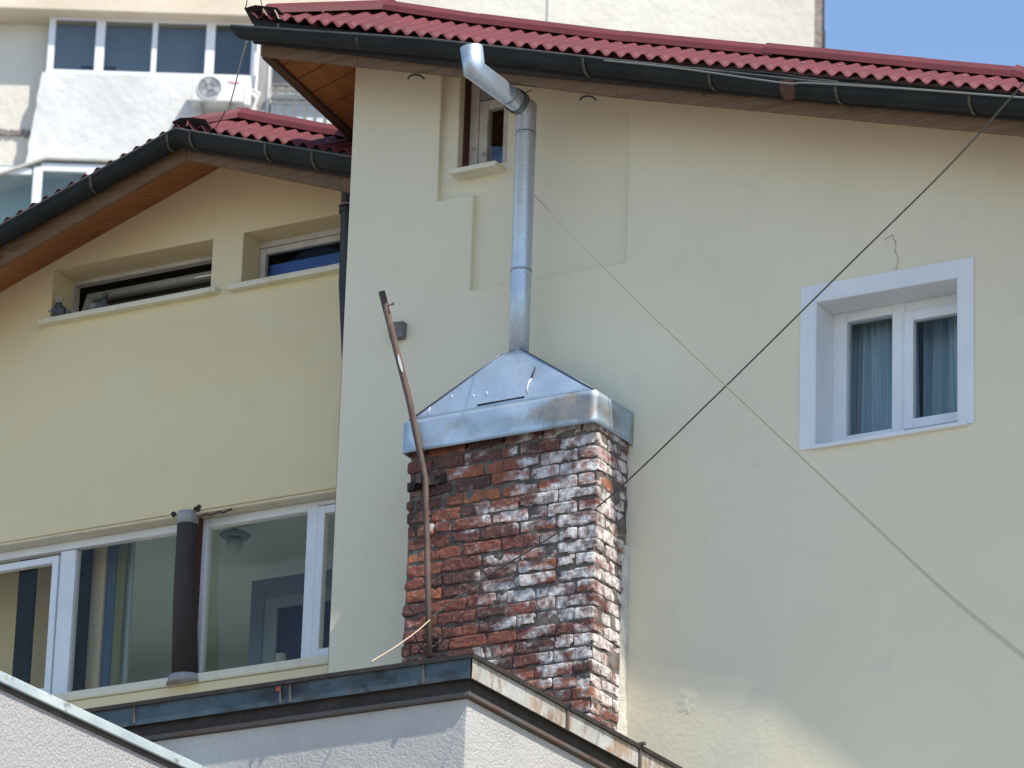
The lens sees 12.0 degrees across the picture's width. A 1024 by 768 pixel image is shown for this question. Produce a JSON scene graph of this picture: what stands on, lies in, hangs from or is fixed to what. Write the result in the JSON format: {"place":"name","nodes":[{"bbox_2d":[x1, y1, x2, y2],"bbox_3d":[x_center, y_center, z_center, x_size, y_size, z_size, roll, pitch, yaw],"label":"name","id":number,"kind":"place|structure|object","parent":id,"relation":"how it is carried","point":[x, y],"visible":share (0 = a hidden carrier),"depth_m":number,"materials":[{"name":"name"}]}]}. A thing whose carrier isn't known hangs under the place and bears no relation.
{"place":"outdoors","nodes":[
{"label":"outdoors","id":0,"kind":"place"},
{"bbox_2d":[0,0,824,223],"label":"apartment building","id":1,"kind":"structure","parent":0,"point":[87,87],"depth_m":75.62,"materials":[{"name":"paint"}]},
{"bbox_2d":[0,163,104,202],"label":"lower balcony window","id":2,"kind":"structure","parent":1,"relation":"in","point":[87,169],"depth_m":74.39,"materials":[{"name":"white plastic"}]},
{"bbox_2d":[46,17,256,78],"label":"balcony window","id":3,"kind":"structure","parent":1,"relation":"in","point":[101,22],"depth_m":75.60,"materials":[{"name":"white plastic"}]},
{"bbox_2d":[192,74,260,114],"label":"air conditioner","id":4,"kind":"object","parent":1,"relation":"attached to","point":[213,91],"visible":0.84,"depth_m":74.87,"materials":[{"name":"white metal"}]},
{"bbox_2d":[824,0,1023,66],"label":"sky","id":5,"kind":"structure","parent":0,"point":[976,31],"materials":[{"name":"blue"}]},
{"label":"ground","id":6,"kind":"structure","parent":0,"visible":0},
{"bbox_2d":[0,671,205,767],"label":"parapet wall","id":7,"kind":"structure","parent":6,"relation":"on","point":[39,728],"depth_m":23.29,"materials":[{"name":"paint"}]},
{"bbox_2d":[83,652,682,767],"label":"annex","id":8,"kind":"object","parent":6,"relation":"on","point":[470,710],"visible":0.88,"depth_m":24.37,"materials":[{"name":"grey paint"}]},
{"bbox_2d":[401,43,633,736],"bbox_3d":[-0.093,0.238,27.187,1.269,4.343,0.929,-10,-24,28],"label":"chimney","id":9,"kind":"object","parent":8,"relation":"on","point":[524,450],"visible":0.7,"depth_m":27.05,"materials":[{"name":"brick"}]},
{"bbox_2d":[379,291,446,658],"bbox_3d":[-0.550,0.507,27.353,0.508,2.258,0.212,-10,-24,28],"label":"metal pole","id":10,"kind":"object","parent":9,"relation":"attached to","point":[423,481],"visible":1,"depth_m":27.36,"materials":[{"name":"metal"}]},
{"bbox_2d":[371,620,429,661],"bbox_3d":[-0.580,1.342,25.560,0.014,1.032,2.503,0,-21,5],"label":"rope","id":11,"kind":"object","parent":10,"relation":"attached to","point":[401,642],"visible":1,"depth_m":25.56,"materials":[{"name":"beige fabric"}]},
{"bbox_2d":[432,82,1023,616],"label":"cable","id":12,"kind":"object","parent":10,"relation":"attached to","point":[754,358],"visible":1,"depth_m":24.96,"materials":[{"name":"grey plastic"}]},
{"bbox_2d":[534,195,1023,657],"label":"cable","id":13,"kind":"object","parent":9,"relation":"attached to","point":[1012,646],"visible":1,"depth_m":16.57,"materials":[{"name":"grey plastic"}]},
{"bbox_2d":[0,0,1023,767],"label":"yellow house","id":14,"kind":"structure","parent":6,"relation":"on","point":[224,360],"depth_m":27.79,"materials":[{"name":"beige paint"}]},
{"bbox_2d":[12,558,38,683],"bbox_3d":[-3.094,1.810,30.731,0.132,1.751,0.030,-10,-24,28],"label":"curtain","id":15,"kind":"object","parent":14,"relation":"in","point":[24,627],"visible":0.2,"depth_m":30.82,"materials":[{"name":"fabric"}]},
{"bbox_2d":[0,554,60,688],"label":"partition","id":16,"kind":"object","parent":14,"relation":"in","point":[9,581],"depth_m":31.09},
{"bbox_2d":[48,297,71,316],"bbox_3d":[-2.869,-0.439,30.972,0.160,0.153,0.318,1,-21,2],"label":"pigeon","id":17,"kind":"object","parent":14,"relation":"on","point":[59,308],"visible":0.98,"depth_m":30.86,"materials":[{"name":"stone"}]},
{"bbox_2d":[72,549,93,690],"bbox_3d":[-2.692,1.696,30.394,0.079,1.751,0.030,-10,-24,28],"label":"curtain","id":18,"kind":"object","parent":14,"relation":"in","point":[82,628],"visible":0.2,"depth_m":30.46,"materials":[{"name":"fabric"}]},
{"bbox_2d":[0,524,176,693],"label":"window","id":19,"kind":"structure","parent":14,"relation":"in","point":[64,594],"depth_m":30.22,"materials":[{"name":"white plastic"}]},
{"bbox_2d":[85,546,107,688],"bbox_3d":[-2.615,1.708,30.417,0.114,1.751,0.030,-10,-24,28],"label":"hanging curtain","id":20,"kind":"object","parent":14,"relation":"hanging from","point":[96,621],"visible":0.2,"depth_m":30.49,"materials":[{"name":"beige fabric"}]},
{"bbox_2d":[86,293,108,309],"bbox_3d":[-2.630,-0.471,30.866,0.160,0.153,0.318,13,-23,-28],"label":"pigeon","id":21,"kind":"object","parent":14,"relation":"on","point":[103,302],"visible":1,"depth_m":30.77,"materials":[{"name":"stone"}]},
{"bbox_2d":[99,545,118,686],"bbox_3d":[-2.527,1.700,30.390,0.084,1.751,0.030,-10,-24,28],"label":"hanging curtain","id":22,"kind":"object","parent":14,"relation":"hanging from","point":[108,622],"visible":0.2,"depth_m":30.47,"materials":[{"name":"blue fabric"}]},
{"bbox_2d":[110,543,128,685],"bbox_3d":[-2.461,1.681,30.332,0.064,1.751,0.030,-10,-24,28],"label":"hanging curtain","id":23,"kind":"object","parent":14,"relation":"hanging from","point":[118,627],"visible":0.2,"depth_m":30.41,"materials":[{"name":"green fabric"}]},
{"bbox_2d":[120,542,135,683],"bbox_3d":[-2.411,1.693,30.359,0.044,1.751,0.030,-10,-24,28],"label":"curtain","id":24,"kind":"object","parent":14,"relation":"in","point":[128,613],"visible":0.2,"depth_m":30.44,"materials":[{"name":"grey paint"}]},
{"bbox_2d":[38,255,219,326],"bbox_3d":[-2.308,-0.586,30.762,1.336,0.383,0.444,-10,-24,28],"label":"window","id":25,"kind":"structure","parent":14,"relation":"in","point":[201,277],"depth_m":30.82,"materials":[{"name":"white plastic"}]},
{"bbox_2d":[219,528,250,553],"bbox_3d":[-1.748,0.997,30.706,0.200,0.155,0.200,-10,-24,28],"label":"ceiling lamp","id":26,"kind":"object","parent":14,"relation":"attached to","point":[234,538],"visible":1,"depth_m":30.66,"materials":[{"name":"white glass"}]},
{"bbox_2d":[228,41,246,110],"bbox_3d":[-1.700,-1.831,29.911,0.015,0.371,2.133,4,-21,-6],"label":"cable","id":27,"kind":"object","parent":14,"relation":"attached to","point":[237,75],"visible":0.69,"depth_m":29.79,"materials":[{"name":"grey plastic"}]},
{"bbox_2d":[197,498,335,672],"bbox_3d":[-1.117,1.189,29.306,1.836,1.033,0.072,-10,-24,28],"label":"window","id":28,"kind":"structure","parent":14,"relation":"in","point":[318,512],"depth_m":29.45,"materials":[{"name":"white plastic"}]},
{"bbox_2d":[275,653,286,661],"bbox_3d":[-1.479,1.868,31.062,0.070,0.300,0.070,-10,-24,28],"label":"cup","id":29,"kind":"object","parent":14,"relation":"in","point":[280,656],"visible":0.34,"depth_m":31.08,"materials":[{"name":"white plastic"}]},
{"bbox_2d":[227,227,339,292],"bbox_3d":[-1.098,-0.814,30.040,1.335,0.392,0.330,-10,-24,28],"label":"window","id":30,"kind":"structure","parent":14,"relation":"in","point":[331,236],"depth_m":30.26,"materials":[{"name":"white plastic"}]},
{"bbox_2d":[389,321,406,339],"bbox_3d":[-0.666,-0.309,28.300,0.103,0.105,0.050,-10,-24,28],"label":"beam stub","id":31,"kind":"object","parent":14,"relation":"attached to","point":[400,327],"visible":0.6,"depth_m":28.27,"materials":[{"name":"grey metal"}]},
{"bbox_2d":[449,44,524,180],"bbox_3d":[-0.123,-1.602,28.671,0.334,0.893,0.400,-10,-24,28],"label":"window","id":32,"kind":"structure","parent":14,"relation":"in","point":[479,107],"depth_m":28.69,"materials":[{"name":"white plastic"}]},
{"bbox_2d":[697,67,837,81],"bbox_3d":[1.408,-1.711,26.969,0.908,0.286,0.026,-11,-24,30],"label":"cable","id":33,"kind":"object","parent":14,"relation":"attached to","point":[769,73],"visible":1,"depth_m":26.96,"materials":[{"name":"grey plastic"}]},
{"bbox_2d":[603,59,1023,98],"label":"cable","id":34,"kind":"object","parent":14,"relation":"attached to","point":[813,82],"visible":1,"depth_m":26.69,"materials":[{"name":"grey plastic"}]},
{"bbox_2d":[851,318,919,434],"bbox_3d":[2.062,0.039,27.013,0.424,0.953,0.123,-10,-24,28],"label":"curtain","id":35,"kind":"object","parent":14,"relation":"hanging from","point":[871,388],"visible":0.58,"depth_m":27.08,"materials":[{"name":"fabric"}]},
{"bbox_2d":[799,257,973,450],"bbox_3d":[2.106,-0.119,26.704,1.050,0.974,0.300,-10,-24,28],"label":"window","id":36,"kind":"structure","parent":14,"relation":"in","point":[909,296],"depth_m":26.78,"materials":[{"name":"white plastic"}]},
{"bbox_2d":[923,316,956,416],"bbox_3d":[2.490,-0.029,26.794,0.510,0.953,0.146,-10,-24,28],"label":"curtain","id":37,"kind":"object","parent":14,"relation":"hanging from","point":[939,366],"visible":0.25,"depth_m":26.91,"materials":[{"name":"fabric"}]}
]}

